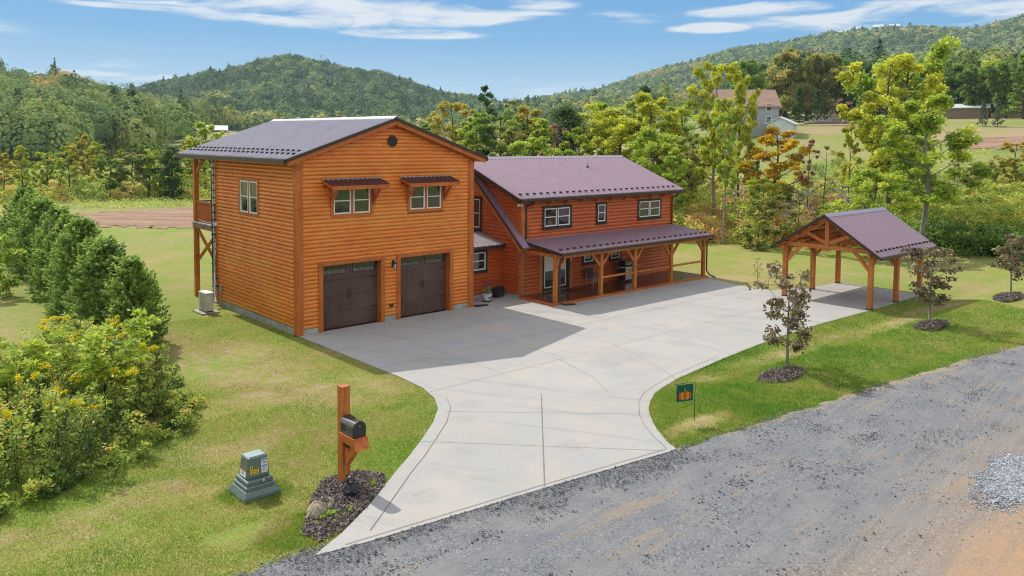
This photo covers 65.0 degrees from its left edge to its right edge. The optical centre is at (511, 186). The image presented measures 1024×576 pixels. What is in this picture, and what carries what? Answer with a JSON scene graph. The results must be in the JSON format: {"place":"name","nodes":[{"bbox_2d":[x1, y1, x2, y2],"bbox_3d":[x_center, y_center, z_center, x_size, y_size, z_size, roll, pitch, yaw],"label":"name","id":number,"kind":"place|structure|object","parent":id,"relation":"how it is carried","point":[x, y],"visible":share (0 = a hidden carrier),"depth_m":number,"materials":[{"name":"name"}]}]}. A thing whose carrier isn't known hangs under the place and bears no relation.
{"place":"outdoors","nodes":[
{"label":"outdoors","id":0,"kind":"place"},
{"bbox_2d":[0,207,199,228],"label":"dirt track","id":1,"kind":"structure","parent":0,"point":[181,217],"depth_m":79.91,"materials":[{"name":"brown soil"}]},
{"bbox_2d":[0,42,1023,575],"bbox_3d":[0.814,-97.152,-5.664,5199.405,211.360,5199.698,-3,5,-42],"label":"ground","id":2,"kind":"structure","parent":0,"point":[166,254],"depth_m":30.22,"materials":[{"name":"green plant"}]},
{"bbox_2d":[0,233,26,295],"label":"shrub","id":3,"kind":"object","parent":2,"relation":"on","point":[5,259],"visible":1,"depth_m":40.92,"materials":[{"name":"green plant"}]},
{"bbox_2d":[0,186,35,255],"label":"arborvitae","id":4,"kind":"object","parent":2,"relation":"on","point":[15,198],"visible":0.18,"depth_m":53.38,"materials":[{"name":"green plant"}]},
{"bbox_2d":[0,190,40,261],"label":"arborvitae","id":5,"kind":"object","parent":2,"relation":"on","point":[23,201],"visible":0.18,"depth_m":51.71,"materials":[{"name":"green plant"}]},
{"bbox_2d":[0,335,54,402],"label":"sumac sapling","id":6,"kind":"object","parent":2,"relation":"on","point":[10,372],"visible":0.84,"depth_m":23.38,"materials":[{"name":"green plant"}]},
{"bbox_2d":[0,196,55,280],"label":"arborvitae","id":7,"kind":"object","parent":2,"relation":"on","point":[36,210],"visible":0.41,"depth_m":46.39,"materials":[{"name":"green plant"}]},
{"bbox_2d":[33,151,61,185],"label":"tree","id":8,"kind":"object","parent":2,"relation":"on","point":[44,174],"visible":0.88,"depth_m":103.73,"materials":[{"name":"green plant"}]},
{"bbox_2d":[26,205,70,294],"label":"arborvitae","id":9,"kind":"object","parent":2,"relation":"on","point":[54,213],"visible":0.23,"depth_m":41.42,"materials":[{"name":"green plant"}]},
{"bbox_2d":[29,213,80,302],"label":"arborvitae","id":10,"kind":"object","parent":2,"relation":"on","point":[57,229],"visible":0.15,"depth_m":40.27,"materials":[{"name":"green plant"}]},
{"bbox_2d":[41,215,102,317],"bbox_3d":[-19.910,3.745,37.118,3.640,4.781,3.771,1,3,5],"label":"arborvitae","id":11,"kind":"object","parent":2,"relation":"on","point":[81,229],"visible":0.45,"depth_m":36.42,"materials":[{"name":"green plant"}]},
{"bbox_2d":[49,234,99,322],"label":"arborvitae","id":12,"kind":"object","parent":2,"relation":"on","point":[87,242],"visible":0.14,"depth_m":35.65,"materials":[{"name":"green plant"}]},
{"bbox_2d":[67,134,98,185],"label":"tree","id":13,"kind":"object","parent":2,"relation":"on","point":[82,142],"visible":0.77,"depth_m":112.68,"materials":[{"name":"green plant"}]},
{"bbox_2d":[39,307,165,416],"bbox_3d":[-12.002,5.332,23.755,3.369,3.193,3.568,0,3,-9],"label":"sumac sapling","id":14,"kind":"object","parent":2,"relation":"on","point":[92,363],"visible":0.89,"depth_m":22.95,"materials":[{"name":"green plant"}]},
{"bbox_2d":[0,309,207,515],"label":"bramble thicket","id":15,"kind":"object","parent":2,"relation":"on","point":[188,406],"visible":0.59,"depth_m":21.18,"materials":[{"name":"green plant"}]},
{"bbox_2d":[0,315,159,418],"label":"goldenrod","id":16,"kind":"object","parent":15,"relation":"on","point":[18,377],"visible":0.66,"depth_m":22.74,"materials":[{"name":"yellow plant"}]},
{"bbox_2d":[0,156,214,202],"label":"undergrowth","id":17,"kind":"object","parent":2,"relation":"on","point":[75,190],"visible":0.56,"depth_m":104.84,"materials":[{"name":"green plant"}]},
{"bbox_2d":[58,234,156,343],"bbox_3d":[-16.543,4.127,33.208,4.023,4.358,3.857,3,5,42],"label":"arborvitae","id":18,"kind":"object","parent":2,"relation":"on","point":[98,253],"visible":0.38,"depth_m":32.18,"materials":[{"name":"green plant"}]},
{"bbox_2d":[0,195,214,210],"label":"weed field","id":19,"kind":"structure","parent":2,"relation":"on","point":[132,200],"depth_m":96.32,"materials":[{"name":"green plant"}]},
{"bbox_2d":[95,154,123,196],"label":"tree","id":20,"kind":"object","parent":2,"relation":"on","point":[113,175],"visible":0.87,"depth_m":105.23,"materials":[{"name":"green plant"}]},
{"bbox_2d":[0,58,229,159],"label":"forest","id":21,"kind":"object","parent":2,"relation":"on","point":[54,110],"visible":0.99,"depth_m":206.11,"materials":[{"name":"green plant"}]},
{"bbox_2d":[80,254,154,333],"bbox_3d":[-15.752,4.564,32.056,2.729,3.757,2.791,-3,5,-42],"label":"arborvitae","id":22,"kind":"object","parent":2,"relation":"on","point":[111,261],"visible":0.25,"depth_m":31.56,"materials":[{"name":"green plant"}]},
{"bbox_2d":[109,151,151,191],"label":"tree","id":23,"kind":"object","parent":2,"relation":"on","point":[125,171],"visible":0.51,"depth_m":107.91,"materials":[{"name":"green plant"}]},
{"bbox_2d":[91,254,171,347],"bbox_3d":[-14.756,4.575,31.236,2.994,3.803,2.890,-3,5,-42],"label":"arborvitae","id":24,"kind":"object","parent":2,"relation":"on","point":[130,268],"visible":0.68,"depth_m":31.02,"materials":[{"name":"green plant"}]},
{"bbox_2d":[129,143,164,197],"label":"tree","id":25,"kind":"object","parent":2,"relation":"on","point":[141,148],"visible":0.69,"depth_m":106.77,"materials":[{"name":"green plant"}]},
{"bbox_2d":[143,148,174,197],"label":"tree","id":26,"kind":"object","parent":2,"relation":"on","point":[151,163],"visible":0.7,"depth_m":105.61,"materials":[{"name":"green plant"}]},
{"bbox_2d":[157,144,188,198],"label":"tree","id":27,"kind":"object","parent":2,"relation":"on","point":[174,166],"visible":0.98,"depth_m":104.72,"materials":[{"name":"green plant"}]},
{"bbox_2d":[182,121,224,190],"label":"tree","id":28,"kind":"object","parent":2,"relation":"on","point":[203,131],"visible":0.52,"depth_m":116.06,"materials":[{"name":"green plant"}]},
{"bbox_2d":[193,290,219,314],"bbox_3d":[-14.362,5.430,37.734,0.840,0.970,1.170,-3,5,-42],"label":"air conditioner","id":29,"kind":"object","parent":2,"relation":"on","point":[206,302],"visible":1,"depth_m":37.46,"materials":[{"name":"metal"}]},
{"bbox_2d":[0,313,437,575],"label":"grass","id":30,"kind":"structure","parent":2,"relation":"on","point":[272,442],"depth_m":20.25,"materials":[{"name":"green plant"}]},
{"bbox_2d":[228,449,280,504],"bbox_3d":[-5.963,6.673,18.611,0.898,1.007,0.898,-3,5,-42],"label":"utility box","id":31,"kind":"object","parent":2,"relation":"on","point":[253,480],"visible":1,"depth_m":18.40,"materials":[{"name":"green"}]},
{"bbox_2d":[217,477,346,553],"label":"grass","id":32,"kind":"structure","parent":2,"relation":"on","point":[291,532],"depth_m":16.85,"materials":[{"name":"green plant"}]},
{"bbox_2d":[120,52,543,127],"bbox_3d":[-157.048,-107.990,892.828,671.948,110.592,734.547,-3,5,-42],"label":"forest","id":33,"kind":"object","parent":2,"relation":"on","point":[265,84],"visible":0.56,"depth_m":820.28,"materials":[{"name":"green plant"}]},
{"bbox_2d":[216,103,478,138],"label":"forest","id":34,"kind":"object","parent":2,"relation":"on","point":[241,119],"visible":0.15,"depth_m":442.54,"materials":[{"name":"green plant"}]},
{"bbox_2d":[175,116,715,336],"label":"log house","id":35,"kind":"structure","parent":2,"relation":"on","point":[317,225],"depth_m":37.82,"materials":[{"name":"orange wood"}]},
{"bbox_2d":[238,177,259,217],"bbox_3d":[-11.864,0.480,36.318,0.115,1.720,2.120,-3,5,-42],"label":"window","id":36,"kind":"structure","parent":35,"relation":"in","point":[248,188],"depth_m":36.25,"materials":[{"name":"white plastic"}]},
{"bbox_2d":[323,261,376,329],"bbox_3d":[-7.114,4.700,35.064,2.940,2.800,0.152,-3,5,-42],"label":"garage door","id":37,"kind":"structure","parent":35,"relation":"in","point":[349,290],"depth_m":35.08,"materials":[{"name":"brown wood"}]},
{"bbox_2d":[330,189,372,217],"bbox_3d":[-6.901,0.612,34.593,2.040,1.360,0.115,-3,5,-42],"label":"window","id":38,"kind":"structure","parent":35,"relation":"in","point":[355,202],"depth_m":34.58,"materials":[{"name":"white plastic"}]},
{"bbox_2d":[401,253,445,316],"bbox_3d":[-4.237,4.573,37.634,2.880,2.800,0.152,-3,5,-42],"label":"garage door","id":39,"kind":"structure","parent":35,"relation":"in","point":[423,278],"depth_m":37.67,"materials":[{"name":"brown wood"}]},
{"bbox_2d":[407,186,442,212],"bbox_3d":[-4.008,0.485,37.176,2.000,1.360,0.115,-3,5,-42],"label":"window","id":40,"kind":"structure","parent":35,"relation":"in","point":[429,198],"depth_m":37.15,"materials":[{"name":"white plastic"}]},
{"bbox_2d":[542,251,569,292],"bbox_3d":[2.366,4.477,43.101,2.050,2.218,0.150,-3,5,-42],"label":"french door","id":41,"kind":"structure","parent":35,"relation":"in","point":[547,261],"depth_m":42.89,"materials":[{"name":"glass"}]},
{"bbox_2d":[541,204,571,229],"bbox_3d":[2.411,1.647,42.994,2.240,1.255,0.150,-3,5,-42],"label":"window","id":42,"kind":"structure","parent":35,"relation":"in","point":[557,216],"depth_m":42.95,"materials":[{"name":"white plastic"}]},
{"bbox_2d":[637,198,661,219],"bbox_3d":[8.241,1.355,48.198,2.260,1.225,0.150,-3,5,-42],"label":"window","id":43,"kind":"structure","parent":35,"relation":"in","point":[647,208],"depth_m":48.16,"materials":[{"name":"white plastic"}]},
{"bbox_2d":[425,100,475,147],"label":"tree","id":44,"kind":"object","parent":2,"relation":"on","point":[438,120],"visible":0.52,"depth_m":96.39,"materials":[{"name":"green plant"}]},
{"bbox_2d":[462,112,490,156],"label":"tree","id":45,"kind":"object","parent":2,"relation":"on","point":[470,136],"visible":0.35,"depth_m":89.50,"materials":[{"name":"green plant"}]},
{"bbox_2d":[472,108,531,156],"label":"tree","id":46,"kind":"object","parent":2,"relation":"on","point":[485,136],"visible":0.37,"depth_m":86.41,"materials":[{"name":"green plant"}]},
{"bbox_2d":[496,103,553,155],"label":"tree","id":47,"kind":"object","parent":2,"relation":"on","point":[521,112],"visible":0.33,"depth_m":89.14,"materials":[{"name":"green plant"}]},
{"bbox_2d":[506,136,562,155],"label":"tree","id":48,"kind":"object","parent":2,"relation":"on","point":[518,145],"visible":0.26,"depth_m":79.39,"materials":[{"name":"green plant"}]},
{"bbox_2d":[525,118,555,155],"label":"tree","id":49,"kind":"object","parent":2,"relation":"on","point":[544,128],"visible":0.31,"depth_m":85.58,"materials":[{"name":"green plant"}]},
{"bbox_2d":[547,101,589,155],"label":"tree","id":50,"kind":"object","parent":2,"relation":"on","point":[568,116],"visible":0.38,"depth_m":90.78,"materials":[{"name":"green plant"}]},
{"bbox_2d":[559,126,594,155],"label":"tree","id":51,"kind":"object","parent":2,"relation":"on","point":[579,139],"visible":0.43,"depth_m":81.44,"materials":[{"name":"green plant"}]},
{"bbox_2d":[471,76,705,139],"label":"forest","id":52,"kind":"object","parent":2,"relation":"on","point":[666,93],"visible":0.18,"depth_m":279.74,"materials":[{"name":"green plant"}]},
{"bbox_2d":[580,101,649,161],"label":"tree","id":53,"kind":"object","parent":2,"relation":"on","point":[608,115],"visible":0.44,"depth_m":82.06,"materials":[{"name":"green plant"}]},
{"bbox_2d":[466,88,790,116],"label":"forest","id":54,"kind":"object","parent":2,"relation":"on","point":[554,102],"visible":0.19,"depth_m":669.87,"materials":[{"name":"green plant"}]},
{"bbox_2d":[603,90,687,170],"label":"tree","id":55,"kind":"object","parent":2,"relation":"on","point":[648,109],"visible":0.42,"depth_m":83.84,"materials":[{"name":"green plant"}]},
{"bbox_2d":[624,126,692,214],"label":"tree","id":56,"kind":"object","parent":2,"relation":"on","point":[650,137],"visible":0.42,"depth_m":72.01,"materials":[{"name":"green plant"}]},
{"bbox_2d":[652,113,688,183],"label":"tree","id":57,"kind":"object","parent":2,"relation":"on","point":[670,118],"visible":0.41,"depth_m":81.95,"materials":[{"name":"green plant"}]},
{"bbox_2d":[659,147,689,205],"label":"tree","id":58,"kind":"object","parent":2,"relation":"on","point":[677,161],"visible":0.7,"depth_m":68.32,"materials":[{"name":"green plant"}]},
{"bbox_2d":[653,99,712,185],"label":"tree","id":59,"kind":"object","parent":2,"relation":"on","point":[685,128],"visible":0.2,"depth_m":93.35,"materials":[{"name":"green plant"}]},
{"bbox_2d":[667,134,710,216],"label":"tree","id":60,"kind":"object","parent":2,"relation":"on","point":[693,150],"visible":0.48,"depth_m":75.55,"materials":[{"name":"green plant"}]},
{"bbox_2d":[685,58,746,229],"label":"tree","id":61,"kind":"object","parent":2,"relation":"on","point":[709,86],"visible":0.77,"depth_m":71.36,"materials":[{"name":"green plant"}]},
{"bbox_2d":[710,97,741,243],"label":"tree","id":62,"kind":"object","parent":2,"relation":"on","point":[722,170],"visible":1,"depth_m":63.56,"materials":[{"name":"green plant"}]},
{"bbox_2d":[451,13,1023,102],"bbox_3d":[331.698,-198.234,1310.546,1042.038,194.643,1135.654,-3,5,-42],"label":"forest","id":63,"kind":"object","parent":2,"relation":"on","point":[916,40],"visible":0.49,"depth_m":1257.62,"materials":[{"name":"green plant"}]},
{"bbox_2d":[719,70,760,210],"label":"tree","id":64,"kind":"object","parent":2,"relation":"on","point":[741,89],"visible":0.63,"depth_m":76.15,"materials":[{"name":"green plant"}]},
{"bbox_2d":[705,89,781,138],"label":"farmhouse","id":65,"kind":"object","parent":2,"relation":"on","point":[768,104],"visible":0.3,"depth_m":170.14,"materials":[{"name":"beige"}]},
{"bbox_2d":[726,59,771,89],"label":"tree","id":66,"kind":"object","parent":2,"relation":"on","point":[750,65],"visible":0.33,"depth_m":193.90,"materials":[{"name":"green plant"}]},
{"bbox_2d":[734,199,788,249],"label":"tree","id":67,"kind":"object","parent":2,"relation":"on","point":[762,219],"visible":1,"depth_m":60.96,"materials":[{"name":"green plant"}]},
{"bbox_2d":[746,175,782,238],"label":"tree","id":68,"kind":"object","parent":2,"relation":"on","point":[767,181],"visible":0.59,"depth_m":66.56,"materials":[{"name":"green plant"}]},
{"bbox_2d":[673,167,869,246],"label":"undergrowth","id":69,"kind":"object","parent":2,"relation":"on","point":[698,213],"visible":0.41,"depth_m":69.73,"materials":[{"name":"green plant"}]},
{"bbox_2d":[732,124,813,200],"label":"tree","id":70,"kind":"object","parent":2,"relation":"on","point":[773,173],"visible":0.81,"depth_m":73.47,"materials":[{"name":"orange plant"}]},
{"bbox_2d":[763,50,819,119],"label":"tree","id":71,"kind":"object","parent":2,"relation":"on","point":[789,87],"visible":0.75,"depth_m":209.45,"materials":[{"name":"green plant"}]},
{"bbox_2d":[771,184,816,227],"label":"tree","id":72,"kind":"object","parent":2,"relation":"on","point":[789,195],"visible":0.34,"depth_m":67.94,"materials":[{"name":"green plant"}]},
{"bbox_2d":[782,45,838,120],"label":"tree","id":73,"kind":"object","parent":2,"relation":"on","point":[818,60],"visible":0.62,"depth_m":210.46,"materials":[{"name":"green plant"}]},
{"bbox_2d":[805,145,840,219],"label":"tree","id":74,"kind":"object","parent":2,"relation":"on","point":[837,174],"visible":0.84,"depth_m":68.94,"materials":[{"name":"green plant"}]},
{"bbox_2d":[803,52,852,119],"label":"tree","id":75,"kind":"object","parent":2,"relation":"on","point":[827,102],"visible":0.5,"depth_m":212.26,"materials":[{"name":"green plant"}]},
{"bbox_2d":[835,116,861,206],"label":"tree","id":76,"kind":"object","parent":2,"relation":"on","point":[848,140],"visible":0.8,"depth_m":69.92,"materials":[{"name":"green plant"}]},
{"bbox_2d":[691,148,1023,186],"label":"undergrowth","id":77,"kind":"object","parent":2,"relation":"on","point":[866,160],"visible":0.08,"depth_m":117.91,"materials":[{"name":"green plant"}]},
{"bbox_2d":[818,167,921,248],"bbox_3d":[25.167,1.925,57.070,6.304,6.670,6.214,-2,4,-34],"label":"tree","id":78,"kind":"object","parent":2,"relation":"on","point":[879,179],"visible":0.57,"depth_m":56.09,"materials":[{"name":"green plant"}]},
{"bbox_2d":[721,39,1023,99],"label":"forest","id":79,"kind":"object","parent":2,"relation":"on","point":[966,57],"visible":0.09,"depth_m":213.92,"materials":[{"name":"green plant"}]},
{"bbox_2d":[834,52,947,206],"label":"tree","id":80,"kind":"object","parent":2,"relation":"on","point":[875,133],"visible":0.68,"depth_m":66.35,"materials":[{"name":"green plant"}]},
{"bbox_2d":[841,33,960,208],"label":"tree","id":81,"kind":"object","parent":2,"relation":"on","point":[933,62],"visible":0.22,"depth_m":74.36,"materials":[{"name":"green plant"}]},
{"bbox_2d":[816,164,1023,252],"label":"undergrowth","id":82,"kind":"object","parent":2,"relation":"on","point":[1002,204],"visible":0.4,"depth_m":66.55,"materials":[{"name":"green plant"}]},
{"bbox_2d":[873,91,996,254],"bbox_3d":[30.430,-0.802,58.837,8.185,12.198,6.743,0,3,-4],"label":"tree","id":83,"kind":"object","parent":2,"relation":"on","point":[961,141],"visible":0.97,"depth_m":58.07,"materials":[{"name":"green plant"}]},
{"bbox_2d":[941,61,976,112],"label":"tree","id":84,"kind":"object","parent":2,"relation":"on","point":[955,90],"visible":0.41,"depth_m":205.79,"materials":[{"name":"green plant"}]},
{"bbox_2d":[899,215,1023,261],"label":"undergrowth","id":85,"kind":"object","parent":2,"relation":"on","point":[985,238],"visible":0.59,"depth_m":59.03,"materials":[{"name":"green plant"}]},
{"bbox_2d":[941,103,990,118],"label":"field shed","id":86,"kind":"structure","parent":2,"relation":"on","point":[959,111],"depth_m":199.05,"materials":[{"name":"metal"}]},
{"bbox_2d":[955,63,990,105],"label":"tree","id":87,"kind":"object","parent":2,"relation":"on","point":[980,91],"visible":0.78,"depth_m":199.49,"materials":[{"name":"green plant"}]},
{"bbox_2d":[963,136,1023,150],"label":"soil patch","id":88,"kind":"object","parent":2,"relation":"on","point":[992,142],"visible":0.52,"depth_m":139.17,"materials":[{"name":"brown soil"}]},
{"bbox_2d":[979,57,1023,118],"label":"tree","id":89,"kind":"object","parent":2,"relation":"on","point":[1000,69],"visible":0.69,"depth_m":190.87,"materials":[{"name":"green plant"}]},
{"bbox_2d":[993,140,1023,189],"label":"tree","id":90,"kind":"object","parent":2,"relation":"on","point":[1009,162],"visible":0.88,"depth_m":88.95,"materials":[{"name":"green plant"}]},
{"bbox_2d":[1000,53,1023,118],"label":"tree","id":91,"kind":"object","parent":2,"relation":"on","point":[1015,103],"visible":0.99,"depth_m":180.85,"materials":[{"name":"green plant"}]},
{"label":"mulch soil","id":92,"kind":"structure","parent":2,"relation":"on","visible":0},
{"bbox_2d":[300,468,386,540],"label":"mulch","id":93,"kind":"object","parent":92,"relation":"on","point":[331,487],"visible":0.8,"depth_m":18.09,"materials":[{"name":"brown wood"}]},
{"bbox_2d":[337,384,369,481],"bbox_3d":[-3.758,5.939,18.854,0.380,2.382,0.995,-3,5,-42],"label":"mailbox","id":94,"kind":"object","parent":92,"relation":"on","point":[352,439],"visible":0.98,"depth_m":18.91,"materials":[{"name":"brown wood"}]},
{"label":"mulch soil","id":95,"kind":"structure","parent":2,"relation":"on","visible":0},
{"bbox_2d":[746,261,813,366],"bbox_3d":[9.798,4.678,28.789,2.359,4.094,2.387,0,3,-16],"label":"dogwood tree","id":96,"kind":"object","parent":95,"relation":"on","point":[796,311],"visible":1,"depth_m":28.65,"materials":[{"name":"brown plant"}]},
{"bbox_2d":[756,364,804,382],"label":"mulch","id":97,"kind":"object","parent":95,"relation":"on","point":[783,374],"visible":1,"depth_m":27.70,"materials":[{"name":"brown wood"}]},
{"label":"mulch soil","id":98,"kind":"structure","parent":2,"relation":"on","visible":0},
{"bbox_2d":[913,319,948,331],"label":"mulch","id":99,"kind":"object","parent":98,"relation":"on","point":[933,324],"visible":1,"depth_m":35.26,"materials":[{"name":"brown wood"}]},
{"bbox_2d":[900,246,963,319],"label":"dogwood tree","id":100,"kind":"object","parent":99,"relation":"on","point":[924,293],"visible":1,"depth_m":35.84,"materials":[{"name":"brown plant"}]},
{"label":"mulch soil","id":101,"kind":"structure","parent":2,"relation":"on","visible":0},
{"bbox_2d":[988,233,1023,292],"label":"dogwood tree","id":102,"kind":"object","parent":101,"relation":"on","point":[1016,267],"visible":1,"depth_m":42.71,"materials":[{"name":"brown plant"}]},
{"bbox_2d":[0,0,1023,100],"label":"sky","id":103,"kind":"structure","parent":0,"point":[518,49],"materials":[{"name":"blue"}]},
{"bbox_2d":[299,278,918,556],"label":"driveway","id":104,"kind":"structure","parent":0,"point":[528,396],"depth_m":28.46,"materials":[{"name":"concrete"}]},
{"bbox_2d":[770,207,938,309],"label":"pavilion","id":105,"kind":"structure","parent":104,"relation":"on","point":[881,233],"depth_m":41.63,"materials":[{"name":"brown metal"}]},
{"bbox_2d":[224,345,1023,575],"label":"gravel road","id":106,"kind":"structure","parent":0,"point":[978,553],"depth_m":17.84,"materials":[{"name":"grey gravel"}]},
{"bbox_2d":[648,296,1023,447],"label":"grass","id":107,"kind":"structure","parent":0,"point":[956,356],"depth_m":29.38,"materials":[{"name":"green plant"}]},
{"bbox_2d":[960,448,1023,521],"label":"loose gravel","id":108,"kind":"structure","parent":0,"point":[1010,471],"depth_m":19.40,"materials":[{"name":"grey gravel"}]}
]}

